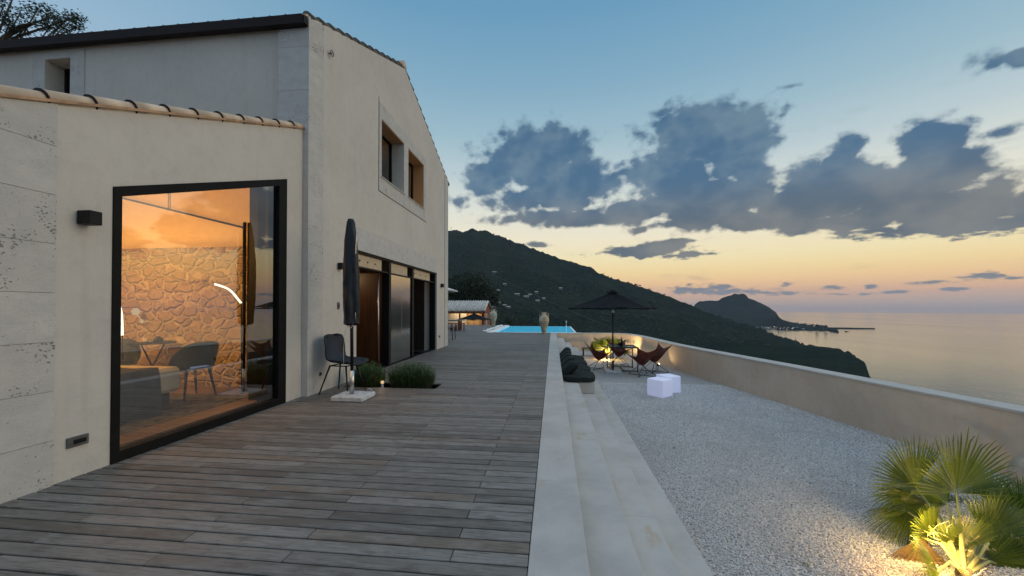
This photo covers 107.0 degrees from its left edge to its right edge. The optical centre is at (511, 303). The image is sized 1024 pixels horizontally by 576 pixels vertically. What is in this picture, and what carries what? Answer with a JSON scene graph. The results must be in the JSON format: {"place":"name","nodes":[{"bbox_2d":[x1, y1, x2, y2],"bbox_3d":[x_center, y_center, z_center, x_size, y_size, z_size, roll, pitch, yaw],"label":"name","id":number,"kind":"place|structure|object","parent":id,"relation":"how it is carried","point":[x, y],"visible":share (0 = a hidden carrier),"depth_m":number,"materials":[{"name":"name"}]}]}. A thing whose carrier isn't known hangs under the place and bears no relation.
{"place":"outdoors","nodes":[
{"label":"outdoors","id":0,"kind":"place"},
{"bbox_2d":[154,336,162,341],"bbox_3d":[-5.318,0.542,5.699,0.110,0.090,0.110,0,-1,6],"label":"teapot","id":1,"kind":"object","parent":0,"point":[158,339],"visible":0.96,"depth_m":5.67,"materials":[{"name":"beige ceramic"}]},
{"bbox_2d":[0,325,549,575],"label":"deck","id":2,"kind":"structure","parent":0,"point":[440,480],"depth_m":2.56,"materials":[{"name":"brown wood"}]},
{"bbox_2d":[318,333,368,394],"bbox_3d":[-2.462,0.882,5.567,0.534,0.861,0.437,0,-1,13],"label":"shell chair","id":3,"kind":"object","parent":2,"relation":"on","point":[334,344],"visible":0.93,"depth_m":5.62,"materials":[{"name":"black fabric"}]},
{"bbox_2d":[331,218,374,401],"bbox_3d":[-2.162,0.073,5.189,0.435,2.465,0.385,0,-1,6],"label":"closed parasol","id":4,"kind":"object","parent":2,"relation":"on","point":[351,292],"visible":1,"depth_m":5.12,"materials":[{"name":"fabric"}]},
{"bbox_2d":[448,288,457,292],"bbox_3d":[-4.223,0.099,17.555,3.234,2.677,3.234,0,-1,-16],"label":"open parasol","id":5,"kind":"object","parent":2,"relation":"on","point":[450,290],"visible":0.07,"depth_m":17.41,"materials":[{"name":"white fabric"}]},
{"bbox_2d":[490,309,496,325],"bbox_3d":[-1.275,0.967,25.879,0.522,1.120,0.516,0,-1,6],"label":"amphora","id":6,"kind":"object","parent":2,"relation":"on","point":[493,315],"visible":1,"depth_m":25.73,"materials":[{"name":"ceramic"}]},
{"bbox_2d":[539,312,548,333],"bbox_3d":[1.507,0.936,17.884,0.471,1.010,0.466,0,-1,6],"label":"amphora","id":7,"kind":"object","parent":2,"relation":"on","point":[543,320],"visible":1,"depth_m":17.75,"materials":[{"name":"ceramic"}]},
{"bbox_2d":[356,343,549,574],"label":"deck base","id":8,"kind":"object","parent":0,"point":[389,386],"depth_m":6.93,"materials":[{"name":"black paint"}]},
{"bbox_2d":[488,325,575,332],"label":"pool","id":9,"kind":"structure","parent":8,"relation":"in","point":[499,328],"depth_m":20.14,"materials":[{"name":"white stone"}]},
{"bbox_2d":[497,326,574,332],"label":"pool water","id":10,"kind":"structure","parent":9,"relation":"in","point":[536,329],"depth_m":22.01,"materials":[{"name":"blue liquid"}]},
{"bbox_2d":[483,325,502,331],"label":"coping pebbles","id":11,"kind":"object","parent":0,"point":[488,329],"visible":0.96,"depth_m":21.58,"materials":[{"name":"white stone"}]},
{"bbox_2d":[0,0,1023,313],"label":"sky","id":12,"kind":"structure","parent":0,"point":[822,156],"materials":[{"name":"blue"}]},
{"bbox_2d":[448,228,870,377],"bbox_3d":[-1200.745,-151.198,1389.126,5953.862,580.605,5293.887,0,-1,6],"label":"hill","id":13,"kind":"structure","parent":0,"point":[784,349],"depth_m":1306.50,"materials":[{"name":"green plant"}]},
{"bbox_2d":[520,317,538,325],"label":"tree","id":14,"kind":"object","parent":13,"relation":"on","point":[527,324],"visible":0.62,"depth_m":61.98,"materials":[{"name":"green plant"}]},
{"bbox_2d":[448,230,773,346],"bbox_3d":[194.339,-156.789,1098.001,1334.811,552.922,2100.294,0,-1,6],"label":"hillside scrub","id":15,"kind":"object","parent":13,"relation":"on","point":[652,317],"visible":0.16,"depth_m":1311.57,"materials":[{"name":"green plant"}]},
{"bbox_2d":[694,294,838,332],"bbox_3d":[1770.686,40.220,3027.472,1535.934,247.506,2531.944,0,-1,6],"label":"headland","id":16,"kind":"structure","parent":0,"point":[741,308],"depth_m":2914.84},
{"bbox_2d":[580,351,1023,575],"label":"gravel","id":17,"kind":"structure","parent":0,"point":[603,376],"depth_m":4.21,"materials":[{"name":"grey gravel"}]},
{"bbox_2d":[585,343,611,369],"bbox_3d":[2.929,1.774,12.836,0.774,0.905,0.773,0,-1,-8],"label":"butterfly chair","id":18,"kind":"object","parent":17,"relation":"on","point":[599,355],"visible":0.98,"depth_m":12.68,"materials":[{"name":"leather"}]},
{"bbox_2d":[585,336,631,358],"bbox_3d":[3.920,1.760,15.380,1.924,0.997,1.750,0,-1,-8],"label":"fan palm","id":19,"kind":"object","parent":17,"relation":"on","point":[603,343],"visible":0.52,"depth_m":15.10,"materials":[{"name":"green plant"}]},
{"bbox_2d":[569,290,656,373],"bbox_3d":[3.252,0.893,12.212,2.839,2.655,2.630,0,-1,6],"label":"open parasol","id":20,"kind":"object","parent":17,"relation":"on","point":[612,300],"visible":1,"depth_m":11.78,"materials":[{"name":"black fabric"}]},
{"bbox_2d":[606,339,631,365],"bbox_3d":[3.842,1.782,13.668,0.773,0.905,0.774,0,-1,3],"label":"butterfly chair","id":21,"kind":"object","parent":17,"relation":"on","point":[618,352],"visible":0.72,"depth_m":13.66,"materials":[{"name":"brown leather"}]},
{"bbox_2d":[527,333,713,575],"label":"steps","id":22,"kind":"structure","parent":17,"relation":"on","point":[603,506],"depth_m":2.95,"materials":[{"name":"stone"}]},
{"bbox_2d":[578,382,594,393],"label":"bench block","id":23,"kind":"structure","parent":22,"relation":"on","point":[587,387],"depth_m":7.32,"materials":[{"name":"stone"}]},
{"bbox_2d":[572,355,583,359],"bbox_3d":[1.643,1.514,10.366,0.635,0.104,0.875,0,-1,6],"label":"bench pad","id":24,"kind":"object","parent":23,"relation":"on","point":[577,357],"visible":0.33,"depth_m":10.24,"materials":[{"name":"black fabric"}]},
{"bbox_2d":[559,347,570,355],"bbox_3d":[1.443,1.391,10.401,0.345,0.352,0.518,0,-1,6],"label":"pillow","id":25,"kind":"object","parent":24,"relation":"on","point":[564,350],"visible":0.46,"depth_m":10.26,"materials":[{"name":"black fabric"}]},
{"bbox_2d":[563,370,594,381],"bbox_3d":[1.359,1.486,7.741,0.635,0.105,0.875,0,-1,6],"label":"bench pad","id":26,"kind":"object","parent":23,"relation":"on","point":[581,376],"visible":0.83,"depth_m":7.42,"materials":[{"name":"black fabric"}]},
{"bbox_2d":[561,360,577,376],"bbox_3d":[1.166,1.364,7.856,0.356,0.326,0.500,0,-1,0],"label":"pillow","id":27,"kind":"object","parent":26,"relation":"on","point":[569,367],"visible":0.7,"depth_m":7.64,"materials":[{"name":"black fabric"}]},
{"bbox_2d":[574,359,586,364],"bbox_3d":[1.548,1.504,9.491,0.635,0.106,0.875,0,-1,6],"label":"bench pad","id":28,"kind":"object","parent":23,"relation":"on","point":[580,361],"visible":0.29,"depth_m":9.42,"materials":[{"name":"black fabric"}]},
{"bbox_2d":[560,353,571,361],"bbox_3d":[1.279,1.378,9.131,0.349,0.346,0.515,0,-1,6],"label":"pillow","id":29,"kind":"object","parent":28,"relation":"on","point":[565,356],"visible":0.34,"depth_m":8.97,"materials":[{"name":"black fabric"}]},
{"bbox_2d":[560,350,571,358],"bbox_3d":[1.362,1.385,9.766,0.359,0.336,0.517,0,-1,6],"label":"pillow","id":30,"kind":"object","parent":28,"relation":"on","point":[565,352],"visible":0.31,"depth_m":9.60,"materials":[{"name":"black fabric"}]},
{"bbox_2d":[576,364,590,370],"bbox_3d":[1.454,1.495,8.616,0.635,0.104,0.875,0,-1,6],"label":"bench pad","id":31,"kind":"object","parent":23,"relation":"on","point":[584,367],"visible":0.3,"depth_m":8.52,"materials":[{"name":"black fabric"}]},
{"bbox_2d":[561,356,573,366],"bbox_3d":[1.211,1.371,8.495,0.337,0.347,0.500,0,-1,1],"label":"pillow","id":32,"kind":"object","parent":31,"relation":"on","point":[566,360],"visible":0.31,"depth_m":8.34,"materials":[{"name":"black fabric"}]},
{"bbox_2d":[607,345,638,371],"bbox_3d":[3.659,1.825,12.611,0.900,0.800,0.900,0,-1,6],"label":"dining table","id":33,"kind":"object","parent":17,"relation":"on","point":[616,346],"visible":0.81,"depth_m":12.44,"materials":[{"name":"black paint"}]},
{"bbox_2d":[626,347,659,376],"bbox_3d":[3.995,1.760,11.580,0.773,0.905,0.774,0,-1,-8],"label":"butterfly chair","id":34,"kind":"object","parent":17,"relation":"on","point":[642,358],"visible":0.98,"depth_m":11.37,"materials":[{"name":"brown leather"}]},
{"bbox_2d":[642,342,671,372],"bbox_3d":[4.651,1.768,12.310,0.774,0.905,0.773,0,-1,-14],"label":"butterfly chair","id":35,"kind":"object","parent":17,"relation":"on","point":[658,354],"visible":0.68,"depth_m":12.23,"materials":[{"name":"brown leather"}]},
{"bbox_2d":[647,376,672,397],"bbox_3d":[3.482,1.981,8.927,0.410,0.410,0.410,0,-1,-36],"label":"light cube","id":36,"kind":"object","parent":17,"relation":"on","point":[659,387],"visible":1,"depth_m":8.79,"materials":[{"name":"plastic"}]},
{"bbox_2d":[656,373,680,392],"bbox_3d":[3.862,1.985,9.369,0.410,0.410,0.410,0,-1,-16],"label":"light cube","id":37,"kind":"object","parent":17,"relation":"on","point":[676,383],"visible":0.53,"depth_m":9.20,"materials":[{"name":"plastic"}]},
{"bbox_2d":[672,423,847,567],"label":"weeds","id":38,"kind":"object","parent":17,"relation":"on","point":[809,483],"visible":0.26,"depth_m":4.32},
{"bbox_2d":[858,427,1023,575],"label":"fan palm","id":39,"kind":"object","parent":17,"relation":"on","point":[963,547],"visible":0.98,"depth_m":3.36,"materials":[{"name":"green plant"}]},
{"bbox_2d":[1007,455,1023,484],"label":"boulder","id":40,"kind":"object","parent":17,"relation":"on","point":[1018,461],"visible":0.8,"depth_m":4.39,"materials":[{"name":"grey stone"}]},
{"bbox_2d":[756,312,1023,405],"bbox_3d":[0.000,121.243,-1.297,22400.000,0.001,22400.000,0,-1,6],"label":"sea","id":41,"kind":"structure","parent":0,"point":[978,355],"depth_m":1199.83,"materials":[{"name":"grey liquid"}]},
{"bbox_2d":[823,327,874,328],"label":"breakwater","id":42,"kind":"object","parent":41,"relation":"in","point":[849,328],"visible":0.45,"depth_m":2131.91,"materials":[{"name":"grey stone"}]},
{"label":"ground","id":43,"kind":"structure","parent":0,"visible":0},
{"bbox_2d":[0,0,90,39],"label":"tree","id":44,"kind":"object","parent":43,"relation":"on","point":[19,29],"visible":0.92,"depth_m":13.08,"materials":[{"name":"green plant"}]},
{"bbox_2d":[0,11,449,503],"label":"house","id":45,"kind":"structure","parent":43,"relation":"on","point":[254,164],"depth_m":5.38,"materials":[{"name":"paint"}]},
{"bbox_2d":[64,69,69,93],"bbox_3d":[-6.943,-3.205,6.061,0.440,1.080,0.050,0,-1,6],"label":"end window","id":46,"kind":"structure","parent":45,"relation":"in","point":[66,71],"depth_m":6.06,"materials":[{"name":"glass"}]},
{"bbox_2d":[66,433,88,448],"bbox_3d":[-3.207,1.018,2.800,0.018,0.075,0.130,0,-1,6],"label":"recessed light","id":47,"kind":"object","parent":45,"relation":"attached to","point":[75,441],"visible":1,"depth_m":2.79,"materials":[{"name":"black paint"}]},
{"bbox_2d":[77,210,101,225],"bbox_3d":[-3.155,-0.635,2.827,0.120,0.100,0.080,0,-1,6],"label":"wall lamp","id":48,"kind":"object","parent":45,"relation":"attached to","point":[89,217],"visible":1,"depth_m":2.79,"materials":[{"name":"black metal"}]},
{"bbox_2d":[121,307,123,359],"bbox_3d":[-5.736,0.605,5.543,0.132,1.401,0.028,0,-1,6],"label":"arc lamp","id":49,"kind":"object","parent":45,"relation":"on","point":[122,330],"visible":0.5,"depth_m":5.53,"materials":[{"name":"white"}]},
{"bbox_2d":[131,308,147,322],"bbox_3d":[-5.895,0.198,6.011,0.109,0.247,0.218,-1,-1,41],"label":"wall sconce","id":50,"kind":"object","parent":45,"relation":"attached to","point":[135,311],"depth_m":5.96,"materials":[{"name":"white"}]},
{"bbox_2d":[127,341,176,365],"bbox_3d":[-5.417,0.950,5.705,0.560,0.725,0.560,0,-1,6],"label":"bistro table","id":51,"kind":"object","parent":45,"relation":"on","point":[152,343],"visible":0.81,"depth_m":5.68,"materials":[{"name":"black paint"}]},
{"bbox_2d":[120,393,247,433],"bbox_3d":[-4.978,1.292,4.649,2.500,0.008,1.600,0,-1,6],"label":"rug","id":52,"kind":"object","parent":45,"relation":"on","point":[177,407],"visible":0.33,"depth_m":4.72,"materials":[{"name":"fabric"}]},
{"bbox_2d":[121,338,140,365],"bbox_3d":[-5.723,0.913,5.415,0.595,0.785,0.552,0,-1,-32],"label":"dining chair","id":53,"kind":"object","parent":52,"relation":"on","point":[131,354],"visible":0.35,"depth_m":5.61,"materials":[{"name":"grey fabric"}]},
{"bbox_2d":[120,365,178,425],"bbox_3d":[-5.109,1.011,4.221,2.132,0.538,1.185,0,-1,6],"label":"sofa","id":54,"kind":"object","parent":52,"relation":"on","point":[144,391],"visible":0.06,"depth_m":4.24,"materials":[{"name":"fabric"}]},
{"bbox_2d":[168,341,218,401],"bbox_3d":[-4.407,0.911,5.227,0.552,0.785,0.595,0,-1,18],"label":"dining chair","id":55,"kind":"object","parent":52,"relation":"on","point":[195,356],"visible":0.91,"depth_m":5.07,"materials":[{"name":"grey fabric"}]},
{"bbox_2d":[110,179,286,464],"bbox_3d":[-3.225,-0.179,4.022,0.300,2.945,1.980,0,-1,6],"label":"large window","id":56,"kind":"structure","parent":45,"relation":"in","point":[272,194],"depth_m":4.75,"materials":[{"name":"metal"}]},
{"bbox_2d":[214,283,241,393],"bbox_3d":[-4.092,0.508,5.466,0.446,1.594,0.028,0,-1,6],"label":"arc lamp","id":57,"kind":"object","parent":45,"relation":"on","point":[234,294],"visible":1,"depth_m":5.44,"materials":[{"name":"white metal"}]},
{"bbox_2d":[338,263,342,269],"bbox_3d":[-2.742,-0.595,6.087,0.080,0.100,0.100,0,-1,6],"label":"wall lamp","id":58,"kind":"object","parent":45,"relation":"attached to","point":[340,265],"visible":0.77,"depth_m":6.04,"materials":[{"name":"black metal"}]},
{"bbox_2d":[356,273,379,366],"bbox_3d":[-3.080,0.355,7.897,0.677,1.940,0.112,0,-1,6],"label":"open door","id":59,"kind":"structure","parent":45,"relation":"in","point":[368,330],"depth_m":7.86,"materials":[{"name":"wood"}]},
{"bbox_2d":[382,135,391,182],"bbox_3d":[-2.864,-3.112,8.199,0.050,1.160,1.140,0,-1,6],"label":"upper window","id":60,"kind":"structure","parent":45,"relation":"in","point":[390,145],"depth_m":8.72,"materials":[{"name":"metal"}]},
{"bbox_2d":[391,275,401,362],"bbox_3d":[-2.612,0.346,8.492,0.040,1.930,0.610,0,-1,6],"label":"metal door","id":61,"kind":"structure","parent":45,"relation":"in","point":[396,281],"depth_m":8.50,"materials":[{"name":"grey metal"}]},
{"bbox_2d":[402,277,410,358],"bbox_3d":[-2.548,0.352,9.088,0.040,1.930,0.580,0,-1,6],"label":"metal door","id":62,"kind":"structure","parent":45,"relation":"in","point":[406,282],"depth_m":9.08,"materials":[{"name":"grey metal"}]},
{"bbox_2d":[408,161,412,198],"bbox_3d":[-2.716,-3.098,9.571,0.050,1.160,1.080,0,-1,6],"label":"upper window","id":63,"kind":"structure","parent":45,"relation":"in","point":[409,163],"depth_m":10.06,"materials":[{"name":"metal"}]},
{"bbox_2d":[448,300,491,324],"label":"pool house","id":64,"kind":"structure","parent":43,"relation":"on","point":[458,309],"depth_m":40.11,"materials":[{"name":"tile"}]},
{"bbox_2d":[457,312,490,320],"bbox_3d":[-3.151,1.980,31.502,2.624,2.415,2.624,0,-1,23],"label":"open parasol","id":65,"kind":"object","parent":43,"relation":"on","point":[474,316],"visible":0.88,"depth_m":30.86,"materials":[{"name":"black fabric"}]},
{"bbox_2d":[448,267,505,311],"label":"tree","id":66,"kind":"object","parent":43,"relation":"on","point":[477,288],"visible":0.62,"depth_m":46.38,"materials":[{"name":"green plant"}]},
{"bbox_2d":[495,312,516,325],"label":"tree","id":67,"kind":"object","parent":43,"relation":"on","point":[501,316],"visible":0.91,"depth_m":58.23,"materials":[{"name":"green plant"}]},
{"bbox_2d":[501,312,529,325],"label":"tree","id":68,"kind":"object","parent":43,"relation":"on","point":[518,324],"visible":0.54,"depth_m":59.92,"materials":[{"name":"green plant"}]},
{"bbox_2d":[557,333,1023,476],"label":"garden wall","id":69,"kind":"structure","parent":43,"relation":"on","point":[893,410],"depth_m":6.49,"materials":[{"name":"paint"}]},
{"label":"planting bed","id":70,"kind":"structure","parent":0,"visible":0},
{"bbox_2d":[354,361,386,387],"bbox_3d":[-2.300,1.168,6.113,0.615,0.478,0.398,0,-1,6],"label":"rosemary bush","id":71,"kind":"object","parent":70,"relation":"on","point":[373,376],"visible":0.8,"depth_m":6.02,"materials":[{"name":"green plant"}]},
{"bbox_2d":[386,361,436,388],"bbox_3d":[-1.600,1.158,6.026,0.849,0.498,0.411,0,-1,6],"label":"rosemary bush","id":72,"kind":"object","parent":70,"relation":"on","point":[420,377],"visible":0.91,"depth_m":5.93,"materials":[{"name":"green plant"}]}
]}

